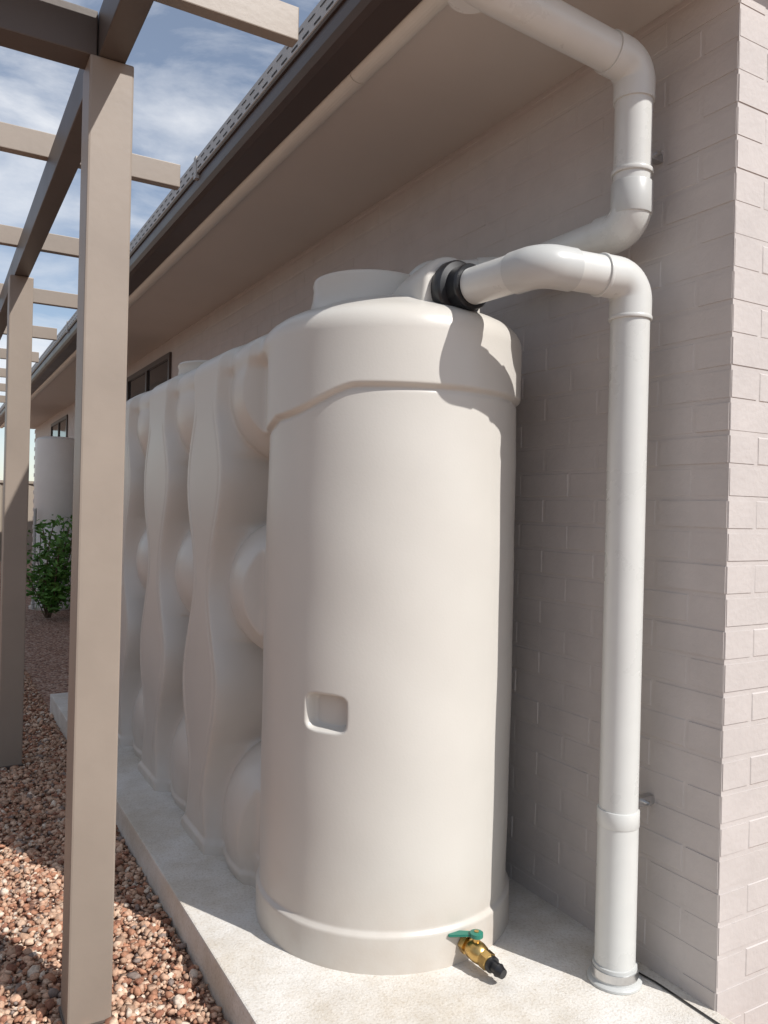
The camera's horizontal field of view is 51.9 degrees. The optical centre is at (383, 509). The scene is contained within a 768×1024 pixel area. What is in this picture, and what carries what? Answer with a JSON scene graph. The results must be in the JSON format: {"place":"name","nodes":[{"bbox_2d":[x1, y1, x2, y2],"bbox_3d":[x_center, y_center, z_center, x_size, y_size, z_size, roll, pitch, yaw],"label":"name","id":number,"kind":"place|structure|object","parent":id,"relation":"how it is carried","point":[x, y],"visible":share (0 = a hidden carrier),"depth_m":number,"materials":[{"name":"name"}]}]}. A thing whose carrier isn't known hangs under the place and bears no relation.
{"place":"outdoors","nodes":[
{"label":"outdoors","id":0,"kind":"place"},
{"bbox_2d":[0,561,229,1023],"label":"ground","id":1,"kind":"structure","parent":0,"point":[46,663],"depth_m":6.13,"materials":[{"name":"brown gravel"}]},
{"bbox_2d":[0,480,33,560],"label":"metal fence","id":2,"kind":"object","parent":1,"relation":"on","point":[30,513],"visible":0.05,"depth_m":18.34,"materials":[{"name":"metal"}]},
{"bbox_2d":[26,514,71,617],"bbox_3d":[-4.032,0.678,9.432,0.970,1.236,1.363,1,0,-30],"label":"leafy shrub","id":3,"kind":"object","parent":1,"relation":"on","point":[51,583],"visible":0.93,"depth_m":9.35,"materials":[{"name":"green plant"}]},
{"bbox_2d":[29,436,73,610],"bbox_3d":[-4.374,0.175,10.526,0.620,2.300,0.620,1,0,-30],"label":"round water tank","id":4,"kind":"object","parent":1,"relation":"on","point":[54,473],"visible":0.62,"depth_m":10.28,"materials":[{"name":"paint"}]},
{"bbox_2d":[0,0,298,1023],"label":"pergola","id":5,"kind":"object","parent":1,"relation":"on","point":[92,138],"visible":0.93,"depth_m":2.11,"materials":[{"name":"paint"}]},
{"bbox_2d":[50,693,734,1023],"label":"concrete slab","id":6,"kind":"structure","parent":1,"relation":"on","point":[541,949],"depth_m":2.21,"materials":[{"name":"grey concrete"}]},
{"bbox_2d":[118,257,521,974],"bbox_3d":[-0.547,0.236,3.578,0.826,2.082,3.084,1,0,-30],"label":"water tank","id":7,"kind":"object","parent":6,"relation":"on","point":[314,719],"visible":0.96,"depth_m":2.28,"materials":[{"name":"plastic"}]},
{"bbox_2d":[448,929,506,978],"bbox_3d":[0.262,1.234,2.215,0.192,0.090,0.093,1,0,43],"label":"brass tap","id":8,"kind":"object","parent":7,"relation":"attached to","point":[474,948],"visible":1,"depth_m":2.20,"materials":[{"name":"gold metal"}]},
{"bbox_2d":[409,0,663,274],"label":"downpipe","id":9,"kind":"object","parent":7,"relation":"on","point":[621,60],"visible":0.56,"depth_m":2.17,"materials":[{"name":"plastic"}]},
{"bbox_2d":[431,244,654,994],"bbox_3d":[0.422,0.288,2.199,0.669,2.044,0.329,1,0,16],"label":"overflow pipe","id":10,"kind":"object","parent":6,"relation":"on","point":[621,284],"visible":0.98,"depth_m":2.15,"materials":[{"name":"plastic"}]},
{"bbox_2d":[639,972,719,1023],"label":"expansion joint","id":11,"kind":"object","parent":6,"relation":"on","point":[689,1004],"visible":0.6,"depth_m":2.11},
{"bbox_2d":[31,0,767,1023],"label":"brick faces","id":12,"kind":"object","parent":1,"relation":"on","point":[667,482],"visible":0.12,"depth_m":2.59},
{"bbox_2d":[36,0,767,1023],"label":"brick wall","id":13,"kind":"structure","parent":1,"relation":"on","point":[692,496],"depth_m":2.25,"materials":[{"name":"brick"}]},
{"bbox_2d":[52,419,65,436],"bbox_3d":[-5.266,-0.797,12.769,0.005,1.220,1.700,1,0,-30],"label":"window glass","id":14,"kind":"object","parent":13,"relation":"attached to","point":[62,428],"visible":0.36,"depth_m":12.62,"materials":[{"name":"glass"}]},
{"bbox_2d":[51,415,67,426],"bbox_3d":[-5.258,-1.432,12.765,0.021,0.050,1.800,1,0,-30],"label":"window head","id":15,"kind":"object","parent":13,"relation":"attached to","point":[59,420],"depth_m":12.63},
{"bbox_2d":[66,418,67,436],"bbox_3d":[-4.836,-0.787,12.007,0.021,1.220,0.050,1,0,-30],"label":"window jamb","id":16,"kind":"object","parent":13,"relation":"attached to","point":[66,427],"depth_m":11.99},
{"bbox_2d":[126,382,128,401],"bbox_3d":[-2.711,-0.736,8.326,0.021,1.220,0.050,1,0,-30],"label":"window jamb","id":17,"kind":"object","parent":13,"relation":"attached to","point":[127,397],"depth_m":8.30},
{"bbox_2d":[145,371,147,391],"bbox_3d":[-2.299,-0.726,7.612,0.021,1.220,0.050,1,0,-30],"label":"window mullion","id":18,"kind":"structure","parent":13,"relation":"attached to","point":[146,381],"depth_m":7.59},
{"bbox_2d":[129,360,167,398],"bbox_3d":[-2.292,-0.725,7.616,0.005,1.220,1.600,1,0,-30],"label":"window glass","id":19,"kind":"object","parent":13,"relation":"attached to","point":[157,375],"visible":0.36,"depth_m":7.51,"materials":[{"name":"black glass"}]},
{"bbox_2d":[127,352,171,381],"bbox_3d":[-2.284,-1.360,7.612,0.021,0.050,1.700,1,0,-30],"label":"window head","id":20,"kind":"object","parent":13,"relation":"attached to","point":[157,362],"depth_m":7.46},
{"bbox_2d":[167,358,171,380],"bbox_3d":[-1.887,-0.716,6.897,0.021,1.220,0.050,1,0,-30],"label":"window jamb","id":21,"kind":"object","parent":13,"relation":"attached to","point":[169,368],"depth_m":6.88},
{"bbox_2d":[4,0,682,428],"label":"soffit","id":22,"kind":"structure","parent":13,"relation":"attached to","point":[444,82],"depth_m":3.19,"materials":[{"name":"paint"}]},
{"bbox_2d":[31,388,42,400],"bbox_3d":[-5.071,-1.579,11.283,0.068,0.058,2.846,1,0,-30],"label":"fascia bead","id":23,"kind":"object","parent":22,"relation":"attached to","point":[35,393],"visible":0.36,"depth_m":10.48,"materials":[{"name":"beige paint"}]},
{"bbox_2d":[39,351,75,388],"bbox_3d":[-3.647,-1.544,8.815,0.068,0.058,2.846,1,0,-30],"label":"fascia bead","id":24,"kind":"object","parent":22,"relation":"attached to","point":[71,358],"visible":0.7,"depth_m":8.53,"materials":[{"name":"beige paint"}]},
{"bbox_2d":[75,280,154,351],"bbox_3d":[-2.222,-1.510,6.346,0.068,0.058,2.846,1,0,-30],"label":"fascia bead","id":25,"kind":"object","parent":22,"relation":"attached to","point":[139,291],"visible":0.34,"depth_m":5.36,"materials":[{"name":"beige paint"}]},
{"bbox_2d":[146,74,365,283],"bbox_3d":[-0.797,-1.476,3.878,0.068,0.058,2.846,1,0,-30],"label":"fascia bead","id":26,"kind":"object","parent":22,"relation":"attached to","point":[337,97],"visible":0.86,"depth_m":3.31,"materials":[{"name":"beige paint"}]},
{"bbox_2d":[350,0,447,82],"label":"fascia bead","id":27,"kind":"object","parent":22,"relation":"attached to","point":[407,28],"visible":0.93,"depth_m":2.40,"materials":[{"name":"beige paint"}]},
{"bbox_2d":[648,0,767,1023],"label":"corner bricks","id":28,"kind":"object","parent":1,"relation":"on","point":[711,611],"visible":0.87,"depth_m":2.11,"materials":[{"name":"white brick"}]},
{"bbox_2d":[0,0,319,480],"label":"sky","id":29,"kind":"structure","parent":0,"point":[191,71],"materials":[{"name":"blue"}]},
{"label":"roof tiles","id":30,"kind":"object","parent":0,"visible":0},
{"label":"eave tiles","id":31,"kind":"object","parent":30,"relation":"attached to","visible":0},
{"bbox_2d":[0,0,421,425],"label":"gutter","id":32,"kind":"object","parent":31,"relation":"attached to","point":[342,42],"visible":1,"depth_m":3.01,"materials":[{"name":"metal"}]},
{"bbox_2d":[3,0,332,406],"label":"gutter slots","id":33,"kind":"object","parent":32,"relation":"attached to","point":[231,125],"visible":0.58,"depth_m":3.08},
{"bbox_2d":[0,0,338,410],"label":"gutter face","id":34,"kind":"object","parent":32,"relation":"attached to","point":[321,12],"visible":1,"depth_m":3.17},
{"bbox_2d":[193,156,198,180],"bbox_3d":[-0.864,-1.581,3.656,0.026,0.100,0.035,1,0,-30],"label":"gutter joint","id":35,"kind":"object","parent":32,"relation":"attached to","point":[195,176],"visible":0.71,"depth_m":3.64,"materials":[{"name":"grey metal"}]}
]}

